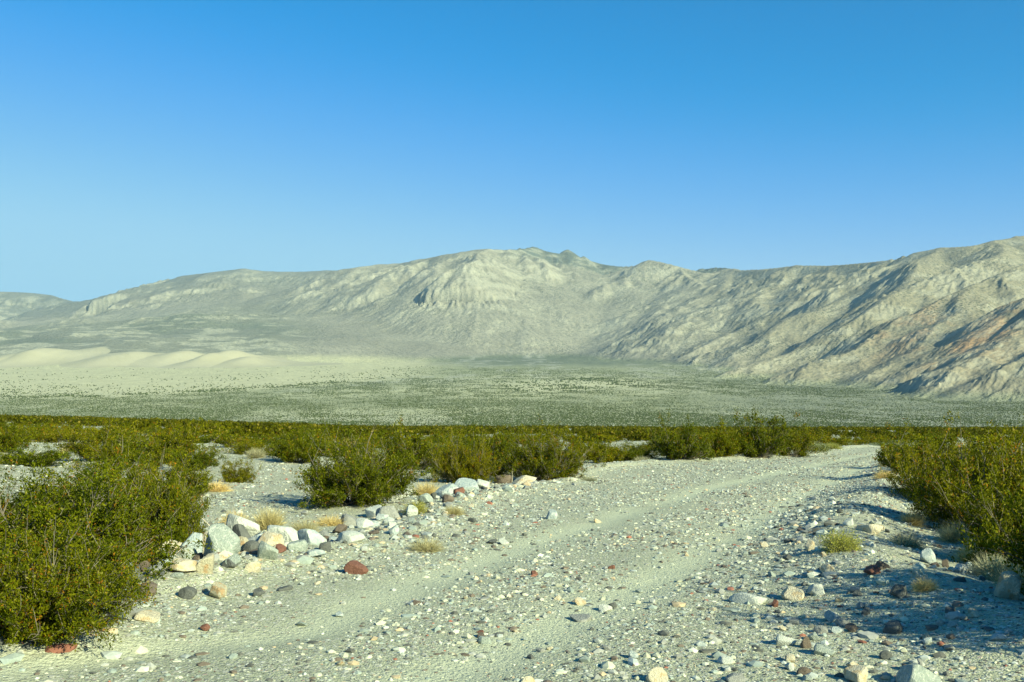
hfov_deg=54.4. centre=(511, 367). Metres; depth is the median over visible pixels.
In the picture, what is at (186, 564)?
boulder
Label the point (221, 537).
boulder
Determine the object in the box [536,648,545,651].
cobble
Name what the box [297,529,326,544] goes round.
boulder
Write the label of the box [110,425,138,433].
creosote bush
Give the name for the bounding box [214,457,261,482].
creosote bush
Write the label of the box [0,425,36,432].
creosote bush
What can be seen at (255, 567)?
boulder
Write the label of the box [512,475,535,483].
boulder
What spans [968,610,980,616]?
cobble
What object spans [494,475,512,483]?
boulder
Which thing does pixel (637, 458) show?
dry grass tuft
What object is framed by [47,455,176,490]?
creosote bush
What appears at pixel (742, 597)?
boulder
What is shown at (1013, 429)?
creosote bush
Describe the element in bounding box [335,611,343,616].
cobble
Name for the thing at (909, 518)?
dry grass tuft
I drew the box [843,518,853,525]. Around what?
boulder
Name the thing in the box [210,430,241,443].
creosote bush
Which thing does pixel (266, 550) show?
boulder
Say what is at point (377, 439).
creosote bush
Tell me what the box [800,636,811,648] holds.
stone
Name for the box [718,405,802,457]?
creosote bush
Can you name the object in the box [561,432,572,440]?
creosote bush
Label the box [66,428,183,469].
creosote bush
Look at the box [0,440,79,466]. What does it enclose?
creosote bush
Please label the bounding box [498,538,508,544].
boulder
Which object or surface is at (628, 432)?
distant scrub
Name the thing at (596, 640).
cobble
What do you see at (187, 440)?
creosote bush
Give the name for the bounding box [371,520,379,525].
cobble
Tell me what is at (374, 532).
cobble
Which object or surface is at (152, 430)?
creosote bush
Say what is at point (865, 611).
cobble
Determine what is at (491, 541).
boulder
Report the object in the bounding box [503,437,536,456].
creosote bush
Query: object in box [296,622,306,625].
cobble
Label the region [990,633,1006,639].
cobble
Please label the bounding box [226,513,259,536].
boulder
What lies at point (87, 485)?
creosote bush
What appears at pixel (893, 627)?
cobble
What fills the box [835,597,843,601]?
cobble
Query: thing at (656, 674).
boulder
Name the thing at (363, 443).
creosote bush
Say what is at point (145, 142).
sky
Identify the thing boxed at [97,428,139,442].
creosote bush
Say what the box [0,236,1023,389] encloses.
mountains
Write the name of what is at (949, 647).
cobble
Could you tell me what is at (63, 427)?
creosote bush
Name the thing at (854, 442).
creosote bush
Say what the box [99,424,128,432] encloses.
creosote bush
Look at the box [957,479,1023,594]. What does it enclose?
creosote bush
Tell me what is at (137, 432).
creosote bush
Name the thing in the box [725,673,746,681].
boulder
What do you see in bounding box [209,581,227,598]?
boulder
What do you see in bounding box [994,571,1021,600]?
boulder
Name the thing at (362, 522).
boulder
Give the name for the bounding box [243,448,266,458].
dry grass tuft
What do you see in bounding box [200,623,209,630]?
stone
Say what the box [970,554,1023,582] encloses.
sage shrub
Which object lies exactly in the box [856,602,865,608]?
cobble
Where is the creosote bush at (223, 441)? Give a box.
[217,431,264,447]
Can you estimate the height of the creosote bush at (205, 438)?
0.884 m
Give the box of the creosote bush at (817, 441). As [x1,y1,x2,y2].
[800,432,830,443]
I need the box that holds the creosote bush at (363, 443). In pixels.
[339,436,383,452]
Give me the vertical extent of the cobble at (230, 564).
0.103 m
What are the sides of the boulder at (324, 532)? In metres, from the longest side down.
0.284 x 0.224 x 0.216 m
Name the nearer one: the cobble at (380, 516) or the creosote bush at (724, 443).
the cobble at (380, 516)
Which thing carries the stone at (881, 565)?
on the desert ground
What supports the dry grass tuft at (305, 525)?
on the desert ground
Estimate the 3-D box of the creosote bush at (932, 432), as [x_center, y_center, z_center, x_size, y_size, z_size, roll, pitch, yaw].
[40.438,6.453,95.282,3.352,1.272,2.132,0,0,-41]
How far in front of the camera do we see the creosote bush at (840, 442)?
67.64 m
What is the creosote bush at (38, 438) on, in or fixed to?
on the desert ground
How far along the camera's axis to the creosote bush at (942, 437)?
81.97 m
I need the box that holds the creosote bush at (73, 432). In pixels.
[61,427,91,439]
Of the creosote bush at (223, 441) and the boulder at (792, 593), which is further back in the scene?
the creosote bush at (223, 441)
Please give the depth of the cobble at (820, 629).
7.19 m
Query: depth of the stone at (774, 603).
8.20 m
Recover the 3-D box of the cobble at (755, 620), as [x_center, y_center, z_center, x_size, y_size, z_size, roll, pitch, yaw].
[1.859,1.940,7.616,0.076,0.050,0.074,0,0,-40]
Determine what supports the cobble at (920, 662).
on the dirt road
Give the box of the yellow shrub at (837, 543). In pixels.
[816,527,865,553]
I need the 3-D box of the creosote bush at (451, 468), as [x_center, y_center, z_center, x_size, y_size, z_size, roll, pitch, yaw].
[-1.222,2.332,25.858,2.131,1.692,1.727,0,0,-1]
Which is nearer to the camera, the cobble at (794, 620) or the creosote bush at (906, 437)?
the cobble at (794, 620)
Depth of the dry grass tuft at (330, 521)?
14.76 m
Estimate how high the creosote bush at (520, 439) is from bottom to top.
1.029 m
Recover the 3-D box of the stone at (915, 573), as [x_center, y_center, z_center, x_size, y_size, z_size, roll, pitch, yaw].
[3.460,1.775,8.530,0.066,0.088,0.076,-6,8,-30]
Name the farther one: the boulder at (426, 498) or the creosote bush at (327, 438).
the creosote bush at (327, 438)
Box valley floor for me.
[0,351,1023,426]
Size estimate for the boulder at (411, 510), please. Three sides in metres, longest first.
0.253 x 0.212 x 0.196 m
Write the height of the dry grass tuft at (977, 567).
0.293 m
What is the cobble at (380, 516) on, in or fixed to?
on the desert ground
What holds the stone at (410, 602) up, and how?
on the dirt road
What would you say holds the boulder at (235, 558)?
on the desert ground
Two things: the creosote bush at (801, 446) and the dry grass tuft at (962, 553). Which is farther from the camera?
the creosote bush at (801, 446)
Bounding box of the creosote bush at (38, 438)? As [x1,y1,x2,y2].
[18,426,51,442]
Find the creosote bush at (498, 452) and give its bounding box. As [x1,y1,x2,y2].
[428,423,521,475]
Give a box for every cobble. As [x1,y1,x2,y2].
[140,582,156,595]
[146,565,162,574]
[170,572,183,578]
[219,552,229,559]
[222,559,237,567]
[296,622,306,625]
[305,549,325,556]
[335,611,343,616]
[368,530,379,533]
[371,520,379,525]
[376,513,388,519]
[413,600,420,604]
[478,636,491,643]
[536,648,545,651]
[553,595,561,599]
[594,638,602,642]
[602,645,610,649]
[608,602,616,607]
[629,650,637,657]
[696,640,706,646]
[724,666,730,671]
[751,618,760,622]
[759,541,767,546]
[767,571,775,576]
[784,654,794,661]
[789,617,798,624]
[802,675,812,680]
[808,632,818,639]
[813,625,827,633]
[831,626,843,632]
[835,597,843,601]
[846,661,858,665]
[850,586,859,591]
[852,590,861,596]
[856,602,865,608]
[861,607,869,615]
[863,564,880,574]
[879,650,892,659]
[881,675,890,679]
[882,620,902,633]
[908,659,924,666]
[917,658,922,665]
[922,637,931,643]
[944,644,954,649]
[945,606,955,612]
[953,577,965,581]
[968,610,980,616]
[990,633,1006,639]
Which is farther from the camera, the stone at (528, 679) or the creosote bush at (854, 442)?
the creosote bush at (854, 442)
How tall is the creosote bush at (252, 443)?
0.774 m
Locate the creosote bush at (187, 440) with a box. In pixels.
[130,416,238,463]
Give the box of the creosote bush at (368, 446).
[346,440,379,462]
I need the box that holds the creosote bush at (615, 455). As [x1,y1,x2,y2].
[578,434,631,462]
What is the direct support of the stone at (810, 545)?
on the desert ground
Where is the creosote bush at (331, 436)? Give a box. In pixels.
[318,432,338,441]
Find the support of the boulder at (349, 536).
on the desert ground
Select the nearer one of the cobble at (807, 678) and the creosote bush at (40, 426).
the cobble at (807, 678)
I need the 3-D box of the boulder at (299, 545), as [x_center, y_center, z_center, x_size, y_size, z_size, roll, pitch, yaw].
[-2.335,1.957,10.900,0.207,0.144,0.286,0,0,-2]
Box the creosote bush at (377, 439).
[363,434,390,443]
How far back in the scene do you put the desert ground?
13.66 m
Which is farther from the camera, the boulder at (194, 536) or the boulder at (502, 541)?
the boulder at (502, 541)
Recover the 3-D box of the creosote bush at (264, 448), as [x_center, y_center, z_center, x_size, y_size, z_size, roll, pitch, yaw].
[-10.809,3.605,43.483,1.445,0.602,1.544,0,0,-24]
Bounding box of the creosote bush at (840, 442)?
[819,434,851,445]
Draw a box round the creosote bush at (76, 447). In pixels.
[49,415,137,460]
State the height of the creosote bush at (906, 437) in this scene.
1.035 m
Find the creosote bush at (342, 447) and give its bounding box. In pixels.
[321,437,370,457]
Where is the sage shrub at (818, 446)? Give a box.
[810,442,830,451]
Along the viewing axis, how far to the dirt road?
7.96 m
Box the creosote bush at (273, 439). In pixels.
[257,434,279,444]
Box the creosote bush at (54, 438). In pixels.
[43,428,72,442]
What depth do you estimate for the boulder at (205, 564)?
9.01 m
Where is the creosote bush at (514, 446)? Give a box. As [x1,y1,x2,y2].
[489,441,527,452]
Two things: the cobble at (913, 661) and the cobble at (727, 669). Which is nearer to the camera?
the cobble at (727, 669)
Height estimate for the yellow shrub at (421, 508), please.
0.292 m
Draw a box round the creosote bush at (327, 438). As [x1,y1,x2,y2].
[315,433,343,443]
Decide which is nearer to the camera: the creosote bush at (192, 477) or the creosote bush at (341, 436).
the creosote bush at (192, 477)
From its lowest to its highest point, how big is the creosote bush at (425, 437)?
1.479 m
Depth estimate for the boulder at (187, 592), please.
8.28 m
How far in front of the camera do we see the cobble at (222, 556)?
9.74 m
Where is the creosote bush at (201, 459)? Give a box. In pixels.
[163,440,229,470]
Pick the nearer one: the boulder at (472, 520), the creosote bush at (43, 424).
the boulder at (472, 520)
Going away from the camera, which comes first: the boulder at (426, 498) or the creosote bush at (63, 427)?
the boulder at (426, 498)
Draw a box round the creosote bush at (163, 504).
[99,439,215,553]
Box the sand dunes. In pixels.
[0,347,342,367]
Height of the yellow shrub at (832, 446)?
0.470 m
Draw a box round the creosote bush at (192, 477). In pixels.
[144,446,214,495]
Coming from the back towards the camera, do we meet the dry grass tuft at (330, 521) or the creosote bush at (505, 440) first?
the creosote bush at (505, 440)
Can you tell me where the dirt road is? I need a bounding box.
[0,442,1023,681]
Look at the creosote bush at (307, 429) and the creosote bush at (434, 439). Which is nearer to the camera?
the creosote bush at (307, 429)
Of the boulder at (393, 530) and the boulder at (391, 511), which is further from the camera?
the boulder at (391, 511)
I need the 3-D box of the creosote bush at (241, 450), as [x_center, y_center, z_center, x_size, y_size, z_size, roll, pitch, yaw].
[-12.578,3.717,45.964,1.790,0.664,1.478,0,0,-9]
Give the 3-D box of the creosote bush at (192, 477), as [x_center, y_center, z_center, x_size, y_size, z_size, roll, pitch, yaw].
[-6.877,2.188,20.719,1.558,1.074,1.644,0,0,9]
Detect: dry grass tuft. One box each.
[208,479,233,491]
[216,510,250,524]
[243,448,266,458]
[247,504,288,530]
[287,517,322,531]
[308,514,349,526]
[403,534,449,552]
[411,482,439,495]
[439,505,465,515]
[582,477,595,480]
[632,455,652,460]
[870,469,896,478]
[884,530,927,549]
[898,509,930,527]
[907,575,941,592]
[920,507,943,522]
[932,520,972,543]
[945,542,992,562]
[965,550,1014,575]
[987,561,1023,594]
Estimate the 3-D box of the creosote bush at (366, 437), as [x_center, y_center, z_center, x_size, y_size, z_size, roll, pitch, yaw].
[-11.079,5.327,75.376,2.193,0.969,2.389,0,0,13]
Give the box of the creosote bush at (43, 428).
[36,425,61,441]
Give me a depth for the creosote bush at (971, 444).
34.55 m
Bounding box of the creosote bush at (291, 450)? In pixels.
[270,424,331,462]
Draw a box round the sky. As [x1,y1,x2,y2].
[0,0,1023,301]
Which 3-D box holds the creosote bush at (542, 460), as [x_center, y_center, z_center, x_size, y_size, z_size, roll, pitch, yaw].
[1.161,2.249,27.070,3.540,1.956,2.637,0,0,-26]
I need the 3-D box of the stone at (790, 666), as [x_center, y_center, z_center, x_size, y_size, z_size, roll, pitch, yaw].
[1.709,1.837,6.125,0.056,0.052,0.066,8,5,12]
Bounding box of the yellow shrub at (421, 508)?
[401,499,431,514]
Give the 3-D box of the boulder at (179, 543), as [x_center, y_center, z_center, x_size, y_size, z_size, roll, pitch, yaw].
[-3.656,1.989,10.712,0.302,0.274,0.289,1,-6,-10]
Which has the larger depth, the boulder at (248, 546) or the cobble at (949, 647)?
the boulder at (248, 546)
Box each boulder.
[134,610,159,622]
[155,556,171,565]
[162,540,182,551]
[169,559,197,570]
[175,547,197,559]
[178,587,196,598]
[181,532,202,552]
[194,553,214,573]
[202,531,207,553]
[203,523,240,556]
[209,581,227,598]
[221,553,240,565]
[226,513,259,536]
[232,524,250,538]
[238,536,248,553]
[242,540,258,552]
[244,561,260,572]
[248,533,262,541]
[257,541,278,559]
[258,531,283,545]
[267,525,298,542]
[278,585,292,590]
[287,539,307,550]
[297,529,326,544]
[318,530,330,536]
[319,541,330,551]
[332,524,346,532]
[338,530,364,543]
[340,514,355,525]
[344,560,368,574]
[356,518,373,527]
[365,505,381,517]
[375,506,400,517]
[388,521,396,525]
[389,525,398,535]
[390,490,408,500]
[406,505,417,516]
[418,493,432,503]
[435,483,457,495]
[442,495,453,501]
[453,487,464,493]
[454,478,478,489]
[468,518,475,522]
[476,479,489,488]
[486,539,497,543]
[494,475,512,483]
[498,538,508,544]
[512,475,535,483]
[546,509,556,518]
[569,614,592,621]
[598,604,612,611]
[646,667,667,681]
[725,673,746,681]
[729,592,766,604]
[776,634,796,645]
[781,586,803,600]
[814,643,834,655]
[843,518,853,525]
[843,665,867,681]
[857,524,884,534]
[889,584,907,597]
[896,663,940,681]
[920,548,935,563]
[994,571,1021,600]
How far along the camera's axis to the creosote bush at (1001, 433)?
26.63 m
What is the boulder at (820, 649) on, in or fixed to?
on the dirt road
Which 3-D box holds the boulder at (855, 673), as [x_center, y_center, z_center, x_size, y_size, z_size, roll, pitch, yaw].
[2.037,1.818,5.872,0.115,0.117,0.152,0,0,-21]
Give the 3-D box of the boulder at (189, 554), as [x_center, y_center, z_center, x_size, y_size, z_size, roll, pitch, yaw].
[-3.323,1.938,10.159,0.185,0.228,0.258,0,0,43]
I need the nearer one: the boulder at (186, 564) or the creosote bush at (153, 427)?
the boulder at (186, 564)
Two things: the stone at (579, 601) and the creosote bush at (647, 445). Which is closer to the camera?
the stone at (579, 601)
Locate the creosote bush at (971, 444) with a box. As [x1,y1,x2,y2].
[935,430,1022,459]
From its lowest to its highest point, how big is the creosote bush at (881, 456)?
1.781 m
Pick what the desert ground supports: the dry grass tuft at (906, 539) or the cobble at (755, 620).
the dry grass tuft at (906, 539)
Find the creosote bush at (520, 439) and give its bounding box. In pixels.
[506,433,538,444]
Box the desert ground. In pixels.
[0,420,1023,667]
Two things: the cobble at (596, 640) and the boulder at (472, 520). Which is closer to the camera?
the cobble at (596, 640)
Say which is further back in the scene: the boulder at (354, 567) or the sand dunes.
the sand dunes
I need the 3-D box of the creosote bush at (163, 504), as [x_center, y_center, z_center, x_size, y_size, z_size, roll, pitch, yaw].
[-4.305,1.570,11.761,1.422,1.481,1.755,0,0,-11]
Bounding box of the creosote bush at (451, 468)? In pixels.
[426,427,505,482]
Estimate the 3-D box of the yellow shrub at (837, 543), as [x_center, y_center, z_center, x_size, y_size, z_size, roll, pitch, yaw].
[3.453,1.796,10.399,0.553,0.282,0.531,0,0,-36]
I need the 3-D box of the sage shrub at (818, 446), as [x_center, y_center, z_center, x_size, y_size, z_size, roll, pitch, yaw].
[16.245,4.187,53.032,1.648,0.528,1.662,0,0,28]
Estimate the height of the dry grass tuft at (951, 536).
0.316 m
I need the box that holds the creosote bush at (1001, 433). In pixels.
[947,423,1023,469]
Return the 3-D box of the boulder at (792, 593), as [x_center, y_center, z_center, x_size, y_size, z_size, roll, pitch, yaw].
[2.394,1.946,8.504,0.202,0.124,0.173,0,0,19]
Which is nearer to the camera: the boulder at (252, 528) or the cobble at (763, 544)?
the cobble at (763, 544)
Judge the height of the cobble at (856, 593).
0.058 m
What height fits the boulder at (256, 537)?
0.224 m
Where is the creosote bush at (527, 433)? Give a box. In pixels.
[523,431,539,442]
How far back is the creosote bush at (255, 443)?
52.99 m
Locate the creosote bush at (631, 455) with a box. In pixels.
[615,438,644,460]
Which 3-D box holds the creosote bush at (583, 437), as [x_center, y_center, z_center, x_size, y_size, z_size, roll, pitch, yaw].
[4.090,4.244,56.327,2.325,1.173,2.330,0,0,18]
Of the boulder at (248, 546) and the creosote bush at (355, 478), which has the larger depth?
the creosote bush at (355, 478)
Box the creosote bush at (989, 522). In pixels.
[942,444,1023,566]
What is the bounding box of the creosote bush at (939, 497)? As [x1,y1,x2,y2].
[891,410,1023,530]
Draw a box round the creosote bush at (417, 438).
[389,433,443,449]
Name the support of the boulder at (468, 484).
on the desert ground
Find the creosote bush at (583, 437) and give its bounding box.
[567,433,604,451]
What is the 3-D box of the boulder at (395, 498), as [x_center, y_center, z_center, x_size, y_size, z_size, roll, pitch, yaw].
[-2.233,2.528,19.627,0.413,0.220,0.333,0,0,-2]
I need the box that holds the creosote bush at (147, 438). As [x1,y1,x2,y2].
[138,428,172,442]
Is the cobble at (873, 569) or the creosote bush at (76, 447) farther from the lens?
the creosote bush at (76, 447)
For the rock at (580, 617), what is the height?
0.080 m
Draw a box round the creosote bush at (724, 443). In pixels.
[685,416,750,457]
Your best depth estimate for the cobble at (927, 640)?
6.69 m
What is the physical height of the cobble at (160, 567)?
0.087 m
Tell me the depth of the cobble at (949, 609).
7.31 m
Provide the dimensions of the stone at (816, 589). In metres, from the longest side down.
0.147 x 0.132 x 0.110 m
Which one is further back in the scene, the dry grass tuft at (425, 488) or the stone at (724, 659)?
the dry grass tuft at (425, 488)
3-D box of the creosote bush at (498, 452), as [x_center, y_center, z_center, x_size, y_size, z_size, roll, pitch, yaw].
[-1.018,2.465,29.637,2.783,1.616,3.370,0,0,-42]
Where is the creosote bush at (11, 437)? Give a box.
[0,421,41,451]
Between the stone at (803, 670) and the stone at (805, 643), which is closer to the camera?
the stone at (803, 670)
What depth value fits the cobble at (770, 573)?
9.60 m
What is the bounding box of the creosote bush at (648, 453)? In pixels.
[612,442,666,459]
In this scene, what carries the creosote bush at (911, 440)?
on the desert ground
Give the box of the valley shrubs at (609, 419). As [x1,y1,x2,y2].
[0,365,1023,427]
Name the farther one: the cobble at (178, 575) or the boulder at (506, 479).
the boulder at (506, 479)
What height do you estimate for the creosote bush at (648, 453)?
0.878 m
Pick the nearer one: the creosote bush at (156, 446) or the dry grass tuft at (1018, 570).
the dry grass tuft at (1018, 570)
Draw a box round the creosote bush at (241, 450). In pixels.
[222,441,258,454]
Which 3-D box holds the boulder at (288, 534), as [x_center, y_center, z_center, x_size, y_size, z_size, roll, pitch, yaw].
[-2.825,2.124,12.386,0.462,0.343,0.417,0,0,10]
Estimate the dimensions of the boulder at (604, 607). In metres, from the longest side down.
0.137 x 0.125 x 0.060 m
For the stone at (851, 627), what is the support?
on the dirt road
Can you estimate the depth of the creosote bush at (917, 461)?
19.25 m
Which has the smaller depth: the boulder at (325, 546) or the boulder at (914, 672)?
the boulder at (914, 672)
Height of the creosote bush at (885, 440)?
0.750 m
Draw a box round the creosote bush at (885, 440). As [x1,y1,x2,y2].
[877,437,897,442]
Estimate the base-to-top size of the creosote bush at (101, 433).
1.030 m
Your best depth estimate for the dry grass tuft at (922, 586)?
8.00 m
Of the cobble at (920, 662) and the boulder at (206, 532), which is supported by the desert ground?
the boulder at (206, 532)
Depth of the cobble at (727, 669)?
6.08 m
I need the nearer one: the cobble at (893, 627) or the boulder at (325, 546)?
the cobble at (893, 627)
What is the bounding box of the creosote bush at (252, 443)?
[239,437,265,448]
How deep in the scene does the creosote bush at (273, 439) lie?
62.29 m
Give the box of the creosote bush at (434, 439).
[429,432,450,441]
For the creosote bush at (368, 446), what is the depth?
38.90 m
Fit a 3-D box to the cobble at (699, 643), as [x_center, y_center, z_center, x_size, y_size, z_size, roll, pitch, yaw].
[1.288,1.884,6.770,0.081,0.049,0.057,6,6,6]
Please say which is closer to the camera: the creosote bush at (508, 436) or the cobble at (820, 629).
the cobble at (820, 629)
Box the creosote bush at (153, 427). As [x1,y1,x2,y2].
[144,424,164,431]
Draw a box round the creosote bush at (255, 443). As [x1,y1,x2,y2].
[239,438,263,447]
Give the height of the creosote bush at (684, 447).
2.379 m
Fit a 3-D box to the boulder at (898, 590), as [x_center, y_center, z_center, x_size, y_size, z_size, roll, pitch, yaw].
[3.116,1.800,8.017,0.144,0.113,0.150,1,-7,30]
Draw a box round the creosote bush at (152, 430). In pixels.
[145,428,161,433]
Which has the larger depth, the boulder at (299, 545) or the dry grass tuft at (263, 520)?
the dry grass tuft at (263, 520)
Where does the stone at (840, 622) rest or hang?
on the dirt road
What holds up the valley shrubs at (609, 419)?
on the valley floor
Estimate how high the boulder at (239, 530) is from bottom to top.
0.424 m
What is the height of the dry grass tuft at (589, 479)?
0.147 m
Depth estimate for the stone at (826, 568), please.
9.18 m
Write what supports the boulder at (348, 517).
on the desert ground
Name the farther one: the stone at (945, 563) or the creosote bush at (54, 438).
the creosote bush at (54, 438)
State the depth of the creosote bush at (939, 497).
13.81 m
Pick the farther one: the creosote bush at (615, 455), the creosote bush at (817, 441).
the creosote bush at (817, 441)
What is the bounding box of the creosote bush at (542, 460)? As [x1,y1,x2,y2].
[492,416,610,480]
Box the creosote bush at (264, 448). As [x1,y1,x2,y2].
[249,443,276,454]
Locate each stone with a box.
[139,561,151,571]
[193,552,202,559]
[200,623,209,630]
[253,588,263,595]
[275,544,285,552]
[361,546,367,550]
[407,599,418,604]
[519,676,534,681]
[574,597,585,604]
[717,655,733,663]
[771,599,777,606]
[785,663,794,670]
[796,667,810,674]
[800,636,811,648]
[805,540,814,550]
[807,584,824,595]
[820,564,835,572]
[824,610,840,621]
[835,618,850,626]
[845,623,857,631]
[875,561,889,569]
[911,569,919,578]
[942,559,948,567]
[952,563,963,572]
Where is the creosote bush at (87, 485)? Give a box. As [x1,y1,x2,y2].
[0,452,208,524]
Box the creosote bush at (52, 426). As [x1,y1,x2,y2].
[36,424,66,437]
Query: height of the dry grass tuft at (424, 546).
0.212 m
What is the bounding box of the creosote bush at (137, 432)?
[111,429,145,439]
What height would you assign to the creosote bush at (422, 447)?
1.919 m
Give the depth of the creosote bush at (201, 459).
28.49 m
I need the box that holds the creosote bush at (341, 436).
[334,433,363,441]
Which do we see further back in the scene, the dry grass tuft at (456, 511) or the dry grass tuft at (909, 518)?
the dry grass tuft at (456, 511)
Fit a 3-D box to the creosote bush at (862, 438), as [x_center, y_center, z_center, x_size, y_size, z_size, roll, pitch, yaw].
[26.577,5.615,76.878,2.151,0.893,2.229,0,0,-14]
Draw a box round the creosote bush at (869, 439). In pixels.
[860,433,887,443]
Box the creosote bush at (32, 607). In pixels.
[0,491,157,651]
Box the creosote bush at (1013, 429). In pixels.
[999,423,1023,473]
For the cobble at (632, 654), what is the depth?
6.41 m
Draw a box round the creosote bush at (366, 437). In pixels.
[355,432,382,442]
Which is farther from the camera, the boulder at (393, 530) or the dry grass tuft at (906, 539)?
the boulder at (393, 530)
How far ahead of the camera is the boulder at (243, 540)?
10.51 m
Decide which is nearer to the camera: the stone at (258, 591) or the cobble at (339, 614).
the cobble at (339, 614)
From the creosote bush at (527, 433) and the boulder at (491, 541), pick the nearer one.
the boulder at (491, 541)
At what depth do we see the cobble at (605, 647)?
6.68 m
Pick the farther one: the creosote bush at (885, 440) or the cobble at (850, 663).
the creosote bush at (885, 440)
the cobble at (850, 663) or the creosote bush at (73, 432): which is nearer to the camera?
the cobble at (850, 663)
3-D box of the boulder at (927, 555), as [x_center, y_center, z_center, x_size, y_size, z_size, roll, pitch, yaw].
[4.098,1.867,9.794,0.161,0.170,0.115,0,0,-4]
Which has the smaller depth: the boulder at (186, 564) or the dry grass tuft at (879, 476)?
the boulder at (186, 564)
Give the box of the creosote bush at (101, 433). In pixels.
[86,426,120,441]
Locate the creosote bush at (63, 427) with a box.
[44,423,71,432]
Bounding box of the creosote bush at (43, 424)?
[18,419,60,427]
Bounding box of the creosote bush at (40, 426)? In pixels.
[24,420,61,431]
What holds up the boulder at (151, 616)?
on the dirt road
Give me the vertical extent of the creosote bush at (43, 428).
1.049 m
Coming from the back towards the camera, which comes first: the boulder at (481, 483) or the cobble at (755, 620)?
the boulder at (481, 483)
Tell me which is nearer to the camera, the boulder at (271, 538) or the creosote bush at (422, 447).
the boulder at (271, 538)
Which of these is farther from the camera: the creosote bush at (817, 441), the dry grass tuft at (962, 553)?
the creosote bush at (817, 441)
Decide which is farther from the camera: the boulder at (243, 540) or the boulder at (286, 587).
the boulder at (243, 540)
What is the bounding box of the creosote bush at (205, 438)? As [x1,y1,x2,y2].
[195,432,221,443]
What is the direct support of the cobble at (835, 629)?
on the dirt road
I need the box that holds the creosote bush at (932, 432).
[922,428,943,436]
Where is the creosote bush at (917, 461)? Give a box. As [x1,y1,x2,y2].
[877,428,997,501]
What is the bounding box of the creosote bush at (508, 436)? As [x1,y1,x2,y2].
[493,430,521,443]
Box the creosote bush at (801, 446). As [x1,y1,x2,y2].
[778,421,837,456]
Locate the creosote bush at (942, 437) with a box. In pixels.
[937,434,960,441]
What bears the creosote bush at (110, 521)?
on the desert ground
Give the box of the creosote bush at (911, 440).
[880,427,923,458]
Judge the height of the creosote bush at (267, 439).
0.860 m
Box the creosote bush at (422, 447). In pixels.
[378,415,447,469]
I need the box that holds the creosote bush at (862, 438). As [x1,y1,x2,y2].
[847,434,874,444]
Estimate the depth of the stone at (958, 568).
9.00 m
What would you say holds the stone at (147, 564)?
on the desert ground
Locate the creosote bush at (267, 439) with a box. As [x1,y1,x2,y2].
[240,434,272,443]
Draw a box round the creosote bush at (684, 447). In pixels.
[643,408,717,460]
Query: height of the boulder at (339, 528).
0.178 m
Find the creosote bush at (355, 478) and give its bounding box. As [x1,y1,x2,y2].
[289,417,436,509]
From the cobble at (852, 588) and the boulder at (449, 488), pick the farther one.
the boulder at (449, 488)
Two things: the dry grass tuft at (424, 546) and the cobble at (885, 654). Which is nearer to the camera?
the cobble at (885, 654)
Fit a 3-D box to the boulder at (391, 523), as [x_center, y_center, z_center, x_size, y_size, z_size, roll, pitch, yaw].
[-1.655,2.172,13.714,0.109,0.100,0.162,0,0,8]
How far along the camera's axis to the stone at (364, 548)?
11.45 m
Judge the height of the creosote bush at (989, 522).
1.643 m
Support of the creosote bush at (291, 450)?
on the desert ground
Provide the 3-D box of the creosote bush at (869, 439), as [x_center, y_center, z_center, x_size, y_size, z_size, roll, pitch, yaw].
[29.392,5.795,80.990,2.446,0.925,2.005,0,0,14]
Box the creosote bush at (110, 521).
[0,435,215,582]
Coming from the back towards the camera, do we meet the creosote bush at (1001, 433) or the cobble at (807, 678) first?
the creosote bush at (1001, 433)
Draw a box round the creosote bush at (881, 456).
[870,418,974,475]
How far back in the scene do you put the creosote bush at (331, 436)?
72.66 m
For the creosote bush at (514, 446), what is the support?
on the desert ground
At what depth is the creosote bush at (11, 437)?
38.08 m
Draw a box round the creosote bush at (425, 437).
[421,433,481,452]
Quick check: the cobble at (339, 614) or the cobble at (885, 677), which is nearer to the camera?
the cobble at (885, 677)
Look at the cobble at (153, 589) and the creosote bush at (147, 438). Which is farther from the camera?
the creosote bush at (147, 438)
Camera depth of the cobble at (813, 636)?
6.96 m
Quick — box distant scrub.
[0,414,1023,442]
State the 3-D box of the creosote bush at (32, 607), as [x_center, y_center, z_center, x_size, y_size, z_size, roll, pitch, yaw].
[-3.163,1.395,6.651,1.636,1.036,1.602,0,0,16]
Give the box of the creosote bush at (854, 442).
[834,436,867,444]
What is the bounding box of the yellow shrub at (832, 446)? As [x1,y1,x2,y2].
[825,442,843,449]
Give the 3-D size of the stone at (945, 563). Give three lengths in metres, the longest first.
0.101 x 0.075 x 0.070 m
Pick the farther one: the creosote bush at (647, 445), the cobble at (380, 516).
the creosote bush at (647, 445)
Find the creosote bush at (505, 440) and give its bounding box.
[479,434,516,448]
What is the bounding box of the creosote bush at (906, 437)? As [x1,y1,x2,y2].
[898,433,921,442]
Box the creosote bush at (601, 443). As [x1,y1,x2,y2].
[592,439,611,451]
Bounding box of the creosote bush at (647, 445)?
[638,438,658,451]
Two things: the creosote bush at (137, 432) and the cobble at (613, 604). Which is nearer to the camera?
the cobble at (613, 604)
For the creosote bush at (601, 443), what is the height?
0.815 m
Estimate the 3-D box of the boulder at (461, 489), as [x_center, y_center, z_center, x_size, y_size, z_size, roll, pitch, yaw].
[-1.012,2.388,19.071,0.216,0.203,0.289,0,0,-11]
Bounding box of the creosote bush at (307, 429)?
[259,423,329,457]

